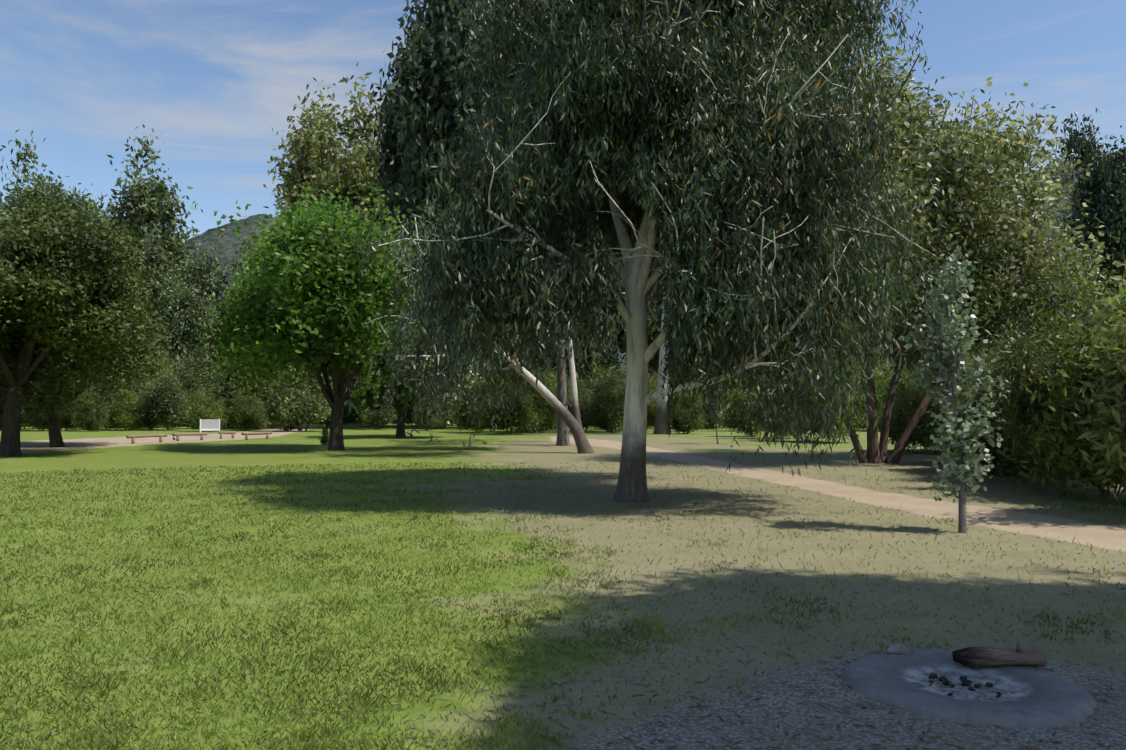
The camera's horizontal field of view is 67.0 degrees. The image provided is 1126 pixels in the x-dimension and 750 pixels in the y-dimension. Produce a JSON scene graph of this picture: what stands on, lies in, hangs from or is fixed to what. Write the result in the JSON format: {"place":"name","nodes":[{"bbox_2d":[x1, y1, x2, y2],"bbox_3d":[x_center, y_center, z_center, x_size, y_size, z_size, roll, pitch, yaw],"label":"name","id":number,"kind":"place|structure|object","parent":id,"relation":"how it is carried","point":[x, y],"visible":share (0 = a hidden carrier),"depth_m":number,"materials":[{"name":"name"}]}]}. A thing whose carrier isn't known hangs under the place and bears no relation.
{"place":"outdoors","nodes":[
{"label":"outdoors","id":0,"kind":"place"},
{"bbox_2d":[144,345,218,377],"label":"tea tree shrub","id":1,"kind":"object","parent":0,"point":[194,360],"depth_m":106.49,"materials":[{"name":"green plant"}]},
{"bbox_2d":[0,422,1125,749],"bbox_3d":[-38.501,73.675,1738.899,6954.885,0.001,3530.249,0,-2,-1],"label":"ground","id":2,"kind":"structure","parent":0,"point":[108,448],"depth_m":8.64,"materials":[{"name":"green plant"}]},
{"bbox_2d":[0,129,75,231],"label":"gum tree","id":3,"kind":"object","parent":2,"relation":"on","point":[34,193],"visible":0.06,"depth_m":110.50,"materials":[{"name":"green plant"}]},
{"bbox_2d":[21,399,64,430],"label":"tea tree shrub","id":4,"kind":"object","parent":2,"relation":"on","point":[34,422],"visible":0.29,"depth_m":68.97,"materials":[{"name":"green plant"}]},
{"bbox_2d":[47,390,82,430],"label":"tea tree shrub","id":5,"kind":"object","parent":2,"relation":"on","point":[67,423],"visible":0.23,"depth_m":70.10,"materials":[{"name":"green plant"}]},
{"bbox_2d":[71,393,110,431],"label":"tea tree shrub","id":6,"kind":"object","parent":2,"relation":"on","point":[93,424],"visible":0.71,"depth_m":68.39,"materials":[{"name":"green plant"}]},
{"bbox_2d":[29,169,153,308],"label":"gum tree","id":7,"kind":"object","parent":2,"relation":"on","point":[82,201],"visible":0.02,"depth_m":114.08,"materials":[{"name":"green plant"}]},
{"bbox_2d":[0,185,185,456],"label":"tree","id":8,"kind":"object","parent":2,"relation":"on","point":[72,297],"visible":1,"depth_m":31.30,"materials":[{"name":"green plant"}]},
{"bbox_2d":[86,379,137,429],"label":"tea tree shrub","id":9,"kind":"object","parent":2,"relation":"on","point":[98,395],"visible":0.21,"depth_m":73.54,"materials":[{"name":"green plant"}]},
{"bbox_2d":[106,386,148,430],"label":"tea tree shrub","id":10,"kind":"object","parent":2,"relation":"on","point":[125,412],"visible":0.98,"depth_m":70.68,"materials":[{"name":"green plant"}]},
{"bbox_2d":[126,434,166,443],"bbox_3d":[-21.895,3.397,44.791,0.178,0.555,2.740,-1,-2,16],"label":"barrier log rail","id":11,"kind":"object","parent":2,"relation":"on","point":[160,436],"visible":0.92,"depth_m":44.57,"materials":[{"name":"brown wood"}]},
{"bbox_2d":[131,379,163,429],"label":"tea tree shrub","id":12,"kind":"object","parent":2,"relation":"on","point":[147,420],"visible":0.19,"depth_m":74.99,"materials":[{"name":"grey plant"}]},
{"bbox_2d":[72,124,237,368],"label":"gum tree","id":13,"kind":"object","parent":2,"relation":"on","point":[146,207],"visible":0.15,"depth_m":120.52,"materials":[{"name":"green plant"}]},
{"bbox_2d":[133,348,186,427],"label":"tea tree shrub","id":14,"kind":"object","parent":2,"relation":"on","point":[155,370],"visible":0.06,"depth_m":83.83,"materials":[{"name":"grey plant"}]},
{"bbox_2d":[132,364,193,429],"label":"tea tree shrub","id":15,"kind":"object","parent":2,"relation":"on","point":[167,403],"visible":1,"depth_m":71.62,"materials":[{"name":"green plant"}]},
{"bbox_2d":[144,356,203,425],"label":"tea tree shrub","id":16,"kind":"object","parent":2,"relation":"on","point":[188,377],"visible":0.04,"depth_m":94.33,"materials":[{"name":"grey plant"}]},
{"bbox_2d":[172,432,206,440],"bbox_3d":[-21.082,3.530,48.069,0.178,0.559,2.254,-1,-3,26],"label":"barrier log rail","id":17,"kind":"object","parent":2,"relation":"on","point":[200,434],"visible":0.92,"depth_m":48.01,"materials":[{"name":"brown wood"}]},
{"bbox_2d":[145,234,235,381],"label":"gum tree","id":18,"kind":"object","parent":2,"relation":"on","point":[186,308],"visible":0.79,"depth_m":113.19,"materials":[{"name":"green plant"}]},
{"bbox_2d":[177,362,210,424],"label":"tea tree shrub","id":19,"kind":"object","parent":2,"relation":"on","point":[204,380],"visible":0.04,"depth_m":100.94,"materials":[{"name":"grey plant"}]},
{"bbox_2d":[178,388,211,428],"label":"tea tree shrub","id":20,"kind":"object","parent":2,"relation":"on","point":[192,395],"visible":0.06,"depth_m":79.18,"materials":[{"name":"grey plant"}]},
{"bbox_2d":[183,390,230,431],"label":"tea tree shrub","id":21,"kind":"object","parent":2,"relation":"on","point":[204,408],"visible":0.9,"depth_m":67.97,"materials":[{"name":"green plant"}]},
{"bbox_2d":[199,419,219,436],"bbox_3d":[-22.959,3.430,55.292,1.262,1.156,0.095,2,-3,-35],"label":"sign board","id":22,"kind":"object","parent":2,"relation":"on","point":[209,425],"visible":0.96,"depth_m":55.29,"materials":[{"name":"white paint"}]},
{"bbox_2d":[206,366,224,425],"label":"tea tree shrub","id":23,"kind":"object","parent":2,"relation":"on","point":[214,378],"depth_m":91.98,"materials":[{"name":"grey plant"}]},
{"bbox_2d":[208,379,235,427],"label":"tea tree shrub","id":24,"kind":"object","parent":2,"relation":"on","point":[218,394],"visible":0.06,"depth_m":80.61,"materials":[{"name":"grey plant"}]},
{"bbox_2d":[198,343,277,423],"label":"tea tree shrub","id":25,"kind":"object","parent":2,"relation":"on","point":[213,367],"depth_m":101.52,"materials":[{"name":"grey plant"}]},
{"bbox_2d":[224,387,264,430],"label":"tea tree shrub","id":26,"kind":"object","parent":2,"relation":"on","point":[244,414],"visible":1,"depth_m":70.52,"materials":[{"name":"green plant"}]},
{"bbox_2d":[209,347,288,429],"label":"tea tree shrub","id":27,"kind":"object","parent":2,"relation":"on","point":[229,383],"visible":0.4,"depth_m":75.75,"materials":[{"name":"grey plant"}]},
{"bbox_2d":[241,431,271,439],"bbox_3d":[-18.053,3.624,50.203,0.178,0.547,2.389,-1,-3,23],"label":"barrier log rail","id":28,"kind":"object","parent":2,"relation":"on","point":[246,434],"visible":0.9,"depth_m":49.99,"materials":[{"name":"brown wood"}]},
{"bbox_2d":[244,399,269,429],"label":"tea tree shrub","id":29,"kind":"object","parent":2,"relation":"on","point":[263,419],"visible":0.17,"depth_m":73.00,"materials":[{"name":"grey plant"}]},
{"bbox_2d":[259,384,303,431],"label":"tea tree shrub","id":30,"kind":"object","parent":2,"relation":"on","point":[277,422],"visible":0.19,"depth_m":67.92,"materials":[{"name":"green plant"}]},
{"bbox_2d":[218,95,350,362],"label":"gum tree","id":31,"kind":"object","parent":2,"relation":"on","point":[293,177],"visible":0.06,"depth_m":120.28,"materials":[{"name":"green plant"}]},
{"bbox_2d":[267,362,333,431],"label":"tea tree shrub","id":32,"kind":"object","parent":2,"relation":"on","point":[304,407],"visible":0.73,"depth_m":67.58,"materials":[{"name":"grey plant"}]},
{"bbox_2d":[266,78,370,233],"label":"gum tree","id":33,"kind":"object","parent":2,"relation":"on","point":[327,131],"visible":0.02,"depth_m":128.70,"materials":[{"name":"green plant"}]},
{"bbox_2d":[319,426,328,444],"bbox_3d":[-11.716,3.059,42.015,0.617,1.124,0.607,-1,-3,24],"label":"small conifer","id":34,"kind":"object","parent":2,"relation":"on","point":[324,439],"visible":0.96,"depth_m":41.90,"materials":[{"name":"green plant"}]},
{"bbox_2d":[195,174,454,450],"bbox_3d":[-10.262,-2.529,37.396,13.697,11.696,10.485,-2,-3,35],"label":"tree","id":35,"kind":"object","parent":2,"relation":"on","point":[313,296],"visible":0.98,"depth_m":34.65,"materials":[{"name":"green plant"}]},
{"bbox_2d":[319,388,357,427],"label":"tea tree shrub","id":36,"kind":"object","parent":2,"relation":"on","point":[347,417],"visible":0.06,"depth_m":82.82,"materials":[{"name":"green plant"}]},
{"bbox_2d":[343,401,369,426],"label":"tea tree shrub","id":37,"kind":"object","parent":2,"relation":"on","point":[359,417],"visible":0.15,"depth_m":84.29,"materials":[{"name":"green plant"}]},
{"bbox_2d":[316,63,409,324],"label":"gum tree","id":38,"kind":"object","parent":2,"relation":"on","point":[361,163],"visible":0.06,"depth_m":120.06,"materials":[{"name":"green plant"}]},
{"bbox_2d":[353,390,401,429],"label":"tea tree shrub","id":39,"kind":"object","parent":2,"relation":"on","point":[371,419],"visible":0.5,"depth_m":74.13,"materials":[{"name":"green plant"}]},
{"bbox_2d":[367,0,435,260],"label":"gum tree","id":40,"kind":"object","parent":2,"relation":"on","point":[390,161],"visible":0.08,"depth_m":87.55,"materials":[{"name":"green plant"}]},
{"bbox_2d":[392,394,417,427],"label":"tea tree shrub","id":41,"kind":"object","parent":2,"relation":"on","point":[409,411],"visible":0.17,"depth_m":80.05,"materials":[{"name":"green plant"}]},
{"bbox_2d":[343,304,490,437],"bbox_3d":[-9.224,-0.754,53.548,9.257,9.457,10.895,1,-3,-24],"label":"tree","id":42,"kind":"object","parent":2,"relation":"on","point":[395,404],"visible":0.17,"depth_m":52.40,"materials":[{"name":"green plant"}]},
{"bbox_2d":[411,402,443,430],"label":"tea tree shrub","id":43,"kind":"object","parent":2,"relation":"on","point":[417,419],"visible":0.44,"depth_m":70.58,"materials":[{"name":"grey plant"}]},
{"bbox_2d":[412,397,457,428],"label":"tea tree shrub","id":44,"kind":"object","parent":2,"relation":"on","point":[447,417],"visible":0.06,"depth_m":76.53,"materials":[{"name":"green plant"}]},
{"bbox_2d":[379,0,511,428],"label":"gum tree","id":45,"kind":"object","parent":2,"relation":"on","point":[426,94],"visible":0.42,"depth_m":74.65,"materials":[{"name":"green plant"}]},
{"bbox_2d":[450,375,492,432],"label":"tea tree shrub","id":46,"kind":"object","parent":2,"relation":"on","point":[470,423],"visible":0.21,"depth_m":65.28,"materials":[{"name":"green plant"}]},
{"bbox_2d":[344,198,599,453],"bbox_3d":[-3.122,-2.722,34.826,9.383,12.130,12.306,-2,-3,33],"label":"leaning gum tree","id":47,"kind":"object","parent":2,"relation":"on","point":[574,425],"visible":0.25,"depth_m":33.06,"materials":[{"name":"green plant"}]},
{"bbox_2d":[463,370,540,433],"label":"tea tree shrub","id":48,"kind":"object","parent":2,"relation":"on","point":[521,417],"visible":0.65,"depth_m":59.74,"materials":[{"name":"green plant"}]},
{"bbox_2d":[516,372,557,432],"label":"tea tree shrub","id":49,"kind":"object","parent":2,"relation":"on","point":[545,411],"visible":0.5,"depth_m":63.71,"materials":[{"name":"green plant"}]},
{"bbox_2d":[525,363,556,383],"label":"tea tree shrub","id":50,"kind":"object","parent":2,"relation":"on","point":[552,372],"depth_m":99.83,"materials":[{"name":"green plant"}]},
{"bbox_2d":[522,345,583,379],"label":"gum tree","id":51,"kind":"object","parent":2,"relation":"on","point":[555,364],"depth_m":130.86,"materials":[{"name":"green plant"}]},
{"bbox_2d":[538,373,570,428],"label":"tea tree shrub","id":52,"kind":"object","parent":2,"relation":"on","point":[552,382],"visible":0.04,"depth_m":78.18,"materials":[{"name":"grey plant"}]},
{"bbox_2d":[453,218,658,445],"bbox_3d":[-0.964,-3.694,42.431,11.298,14.453,16.073,0,-2,-1],"label":"grey gum tree","id":53,"kind":"object","parent":2,"relation":"on","point":[563,439],"visible":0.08,"depth_m":41.23,"materials":[{"name":"green plant"}]},
{"bbox_2d":[548,380,571,429],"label":"tea tree shrub","id":54,"kind":"object","parent":2,"relation":"on","point":[555,422],"visible":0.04,"depth_m":74.68,"materials":[{"name":"green plant"}]},
{"bbox_2d":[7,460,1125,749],"bbox_3d":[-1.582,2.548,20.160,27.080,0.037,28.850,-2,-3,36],"label":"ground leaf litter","id":55,"kind":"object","parent":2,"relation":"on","point":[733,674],"visible":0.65,"depth_m":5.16,"materials":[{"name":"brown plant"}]},
{"bbox_2d":[567,383,598,430],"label":"tea tree shrub","id":56,"kind":"object","parent":2,"relation":"on","point":[583,402],"visible":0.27,"depth_m":69.33,"materials":[{"name":"green plant"}]},
{"bbox_2d":[540,347,626,384],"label":"tea tree shrub","id":57,"kind":"object","parent":2,"relation":"on","point":[609,361],"visible":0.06,"depth_m":145.88,"materials":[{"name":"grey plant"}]},
{"bbox_2d":[581,363,625,394],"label":"tea tree shrub","id":58,"kind":"object","parent":2,"relation":"on","point":[618,381],"visible":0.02,"depth_m":94.83,"materials":[{"name":"green plant"}]},
{"bbox_2d":[584,379,624,432],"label":"tea tree shrub","id":59,"kind":"object","parent":2,"relation":"on","point":[607,410],"visible":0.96,"depth_m":65.46,"materials":[{"name":"green plant"}]},
{"bbox_2d":[582,356,626,395],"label":"tea tree shrub","id":60,"kind":"object","parent":2,"relation":"on","point":[605,368],"visible":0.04,"depth_m":114.60,"materials":[{"name":"green plant"}]},
{"bbox_2d":[550,208,662,378],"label":"gum tree","id":61,"kind":"object","parent":2,"relation":"on","point":[649,306],"visible":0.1,"depth_m":117.56,"materials":[{"name":"green plant"}]},
{"bbox_2d":[589,209,670,433],"bbox_3d":[8.680,-10.179,62.457,19.098,28.975,17.670,2,-3,-42],"label":"white gum tree","id":62,"kind":"object","parent":2,"relation":"on","point":[661,419],"visible":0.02,"depth_m":60.82,"materials":[{"name":"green plant"}]},
{"bbox_2d":[622,374,656,427],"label":"tea tree shrub","id":63,"kind":"object","parent":2,"relation":"on","point":[651,412],"visible":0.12,"depth_m":69.39,"materials":[{"name":"green plant"}]},
{"bbox_2d":[615,286,724,376],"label":"gum tree","id":64,"kind":"object","parent":2,"relation":"on","point":[653,361],"visible":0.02,"depth_m":126.14,"materials":[{"name":"green plant"}]},
{"bbox_2d":[378,0,973,501],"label":"tree","id":65,"kind":"object","parent":2,"relation":"on","point":[706,142],"visible":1,"depth_m":14.22,"materials":[{"name":"green plant"}]},
{"bbox_2d":[664,390,707,433],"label":"tea tree shrub","id":66,"kind":"object","parent":2,"relation":"on","point":[683,424],"visible":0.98,"depth_m":60.65,"materials":[{"name":"green plant"}]},
{"bbox_2d":[669,389,708,431],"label":"tea tree shrub","id":67,"kind":"object","parent":2,"relation":"on","point":[698,401],"visible":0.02,"depth_m":68.74,"materials":[{"name":"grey plant"}]},
{"bbox_2d":[676,347,732,427],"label":"tea tree shrub","id":68,"kind":"object","parent":2,"relation":"on","point":[700,376],"depth_m":83.86,"materials":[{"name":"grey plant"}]},
{"bbox_2d":[698,389,726,429],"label":"tea tree shrub","id":69,"kind":"object","parent":2,"relation":"on","point":[709,421],"visible":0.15,"depth_m":76.06,"materials":[{"name":"green plant"}]},
{"bbox_2d":[703,376,727,443],"bbox_3d":[7.733,1.613,43.006,1.187,3.783,1.223,0,-2,-1],"label":"tree sapling","id":70,"kind":"object","parent":2,"relation":"on","point":[716,413],"visible":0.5,"depth_m":42.91,"materials":[{"name":"green plant"}]},
{"bbox_2d":[714,383,739,430],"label":"tea tree shrub","id":71,"kind":"object","parent":2,"relation":"on","point":[727,400],"visible":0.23,"depth_m":69.38,"materials":[{"name":"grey plant"}]},
{"bbox_2d":[723,382,766,436],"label":"tea tree shrub","id":72,"kind":"object","parent":2,"relation":"on","point":[734,421],"visible":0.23,"depth_m":54.72,"materials":[{"name":"green plant"}]},
{"bbox_2d":[736,378,793,438],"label":"tea tree shrub","id":73,"kind":"object","parent":2,"relation":"on","point":[756,410],"visible":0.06,"depth_m":51.29,"materials":[{"name":"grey plant"}]},
{"bbox_2d":[771,365,851,441],"bbox_3d":[13.729,1.503,47.181,5.254,4.353,4.377,0,-2,8],"label":"tea tree shrub","id":74,"kind":"object","parent":2,"relation":"on","point":[807,430],"depth_m":46.21,"materials":[{"name":"green plant"}]},
{"bbox_2d":[772,317,863,373],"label":"gum tree","id":75,"kind":"object","parent":2,"relation":"on","point":[839,356],"visible":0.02,"depth_m":126.55,"materials":[{"name":"green plant"}]},
{"bbox_2d":[801,370,864,442],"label":"tea tree shrub","id":76,"kind":"object","parent":2,"relation":"on","point":[853,416],"visible":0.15,"depth_m":44.20,"materials":[{"name":"green plant"}]},
{"bbox_2d":[834,355,884,393],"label":"tea tree shrub","id":77,"kind":"object","parent":2,"relation":"on","point":[862,379],"visible":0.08,"depth_m":79.32,"materials":[{"name":"green plant"}]},
{"bbox_2d":[854,388,866,430],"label":"tea tree shrub","id":78,"kind":"object","parent":2,"relation":"on","point":[862,405],"visible":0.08,"depth_m":69.64,"materials":[{"name":"green plant"}]},
{"bbox_2d":[858,360,910,430],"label":"tea tree shrub","id":79,"kind":"object","parent":2,"relation":"on","point":[879,392],"visible":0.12,"depth_m":69.05,"materials":[{"name":"green plant"}]},
{"bbox_2d":[873,643,911,654],"bbox_3d":[2.274,1.902,5.867,0.257,0.087,0.118,0,-2,-1],"label":"stone","id":80,"kind":"object","parent":2,"relation":"on","point":[896,648],"visible":0.96,"depth_m":5.84,"materials":[{"name":"grey stone"}]},
{"bbox_2d":[876,375,925,451],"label":"tea tree shrub","id":81,"kind":"object","parent":2,"relation":"on","point":[893,434],"visible":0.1,"depth_m":35.29,"materials":[{"name":"green plant"}]},
{"bbox_2d":[877,372,940,453],"bbox_3d":[13.809,1.422,33.217,3.845,3.356,3.745,1,-2,-14],"label":"tea tree shrub","id":82,"kind":"object","parent":2,"relation":"on","point":[906,408],"visible":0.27,"depth_m":32.94,"materials":[{"name":"green plant"}]},
{"bbox_2d":[873,305,946,378],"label":"gum tree","id":83,"kind":"object","parent":2,"relation":"on","point":[896,348],"visible":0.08,"depth_m":120.65,"materials":[{"name":"green plant"}]},
{"bbox_2d":[912,357,981,454],"bbox_3d":[13.150,1.004,26.689,4.081,3.653,4.231,1,-3,-21],"label":"tea tree shrub","id":84,"kind":"object","parent":2,"relation":"on","point":[928,430],"depth_m":27.26,"materials":[{"name":"green plant"}]},
{"bbox_2d":[898,234,1009,532],"bbox_3d":[5.516,0.148,12.139,1.426,4.154,1.294,-2,-3,43],"label":"tree sapling","id":85,"kind":"object","parent":2,"relation":"on","point":[946,282],"visible":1,"depth_m":11.96,"materials":[{"name":"green plant"}]},
{"bbox_2d":[795,24,1125,463],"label":"tree","id":86,"kind":"object","parent":2,"relation":"on","point":[1011,259],"visible":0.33,"depth_m":27.42,"materials":[{"name":"green plant"}]},
{"bbox_2d":[917,323,1017,466],"bbox_3d":[13.420,0.667,25.890,4.070,4.493,4.001,0,-2,-9],"label":"tea tree shrub","id":87,"kind":"object","parent":2,"relation":"on","point":[973,358],"depth_m":26.01,"materials":[{"name":"green plant"}]},
{"bbox_2d":[845,650,1096,727],"bbox_3d":[2.516,1.941,5.302,1.406,0.098,1.406,1,-3,-23],"label":"fire pit","id":88,"kind":"object","parent":2,"relation":"on","point":[1042,697],"visible":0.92,"depth_m":5.13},
{"bbox_2d":[952,640,1046,666],"bbox_3d":[2.862,1.829,5.597,0.553,0.179,0.133,-2,-3,9],"label":"log","id":89,"kind":"object","parent":88,"relation":"on","point":[989,656],"visible":0.96,"depth_m":5.55,"materials":[{"name":"wood"}]},
{"bbox_2d":[923,342,1037,474],"bbox_3d":[11.488,1.004,23.397,3.192,4.062,3.474,-1,-3,30],"label":"tea tree shrub","id":90,"kind":"object","parent":2,"relation":"on","point":[941,422],"visible":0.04,"depth_m":23.37,"materials":[{"name":"green plant"}]},
{"bbox_2d":[950,309,1083,480],"bbox_3d":[11.466,0.518,20.716,3.784,4.355,4.295,-2,-3,35],"label":"tea tree shrub","id":91,"kind":"object","parent":2,"relation":"on","point":[993,421],"visible":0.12,"depth_m":20.55,"materials":[{"name":"green plant"}]},
{"bbox_2d":[984,307,1099,487],"bbox_3d":[11.654,0.561,18.326,4.746,3.848,4.951,2,-3,-34],"label":"tea tree shrub","id":92,"kind":"object","parent":2,"relation":"on","point":[1023,442],"depth_m":18.71,"materials":[{"name":"green plant"}]},
{"bbox_2d":[992,310,1091,469],"bbox_3d":[14.053,0.618,24.881,4.360,5.141,4.022,0,-2,2],"label":"tea tree shrub","id":93,"kind":"object","parent":2,"relation":"on","point":[1013,326],"depth_m":24.40,"materials":[{"name":"green plant"}]},
{"bbox_2d":[980,282,1125,495],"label":"tea tree shrub","id":94,"kind":"object","parent":2,"relation":"on","point":[1016,399],"visible":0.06,"depth_m":17.85,"materials":[{"name":"green plant"}]},
{"bbox_2d":[1021,297,1092,366],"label":"tea tree shrub","id":95,"kind":"object","parent":2,"relation":"on","point":[1058,328],"depth_m":23.75,"materials":[{"name":"green plant"}]},
{"bbox_2d":[1000,269,1125,504],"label":"tea tree shrub","id":96,"kind":"object","parent":2,"relation":"on","point":[1062,451],"visible":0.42,"depth_m":16.28,"materials":[{"name":"green plant"}]},
{"bbox_2d":[1049,108,1125,319],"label":"gum tree","id":97,"kind":"object","parent":2,"relation":"on","point":[1106,198],"visible":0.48,"depth_m":89.48,"materials":[{"name":"green plant"}]},
{"bbox_2d":[1049,279,1125,499],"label":"tea tree shrub","id":98,"kind":"object","parent":2,"relation":"on","point":[1113,410],"visible":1,"depth_m":13.37,"materials":[{"name":"green plant"}]},
{"bbox_2d":[1085,269,1125,327],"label":"tea tree shrub","id":99,"kind":"object","parent":2,"relation":"on","point":[1107,295],"depth_m":21.76,"materials":[{"name":"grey plant"}]},
{"bbox_2d":[0,461,1125,749],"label":"ground grass","id":100,"kind":"structure","parent":0,"point":[304,733],"depth_m":7.01,"materials":[{"name":"green plant"}]},
{"bbox_2d":[0,0,1125,239],"label":"sky","id":101,"kind":"structure","parent":0,"point":[212,77],"materials":[{"name":"blue"}]},
{"bbox_2d":[553,373,595,394],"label":"tea tree shrub","id":102,"kind":"object","parent":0,"point":[580,386],"visible":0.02,"depth_m":93.16,"materials":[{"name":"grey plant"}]},
{"bbox_2d":[174,152,1122,378],"bbox_3d":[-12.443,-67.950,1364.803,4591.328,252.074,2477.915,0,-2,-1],"label":"forested hills","id":103,"kind":"structure","parent":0,"point":[226,258],"depth_m":656.68,"materials":[{"name":"green plant"}]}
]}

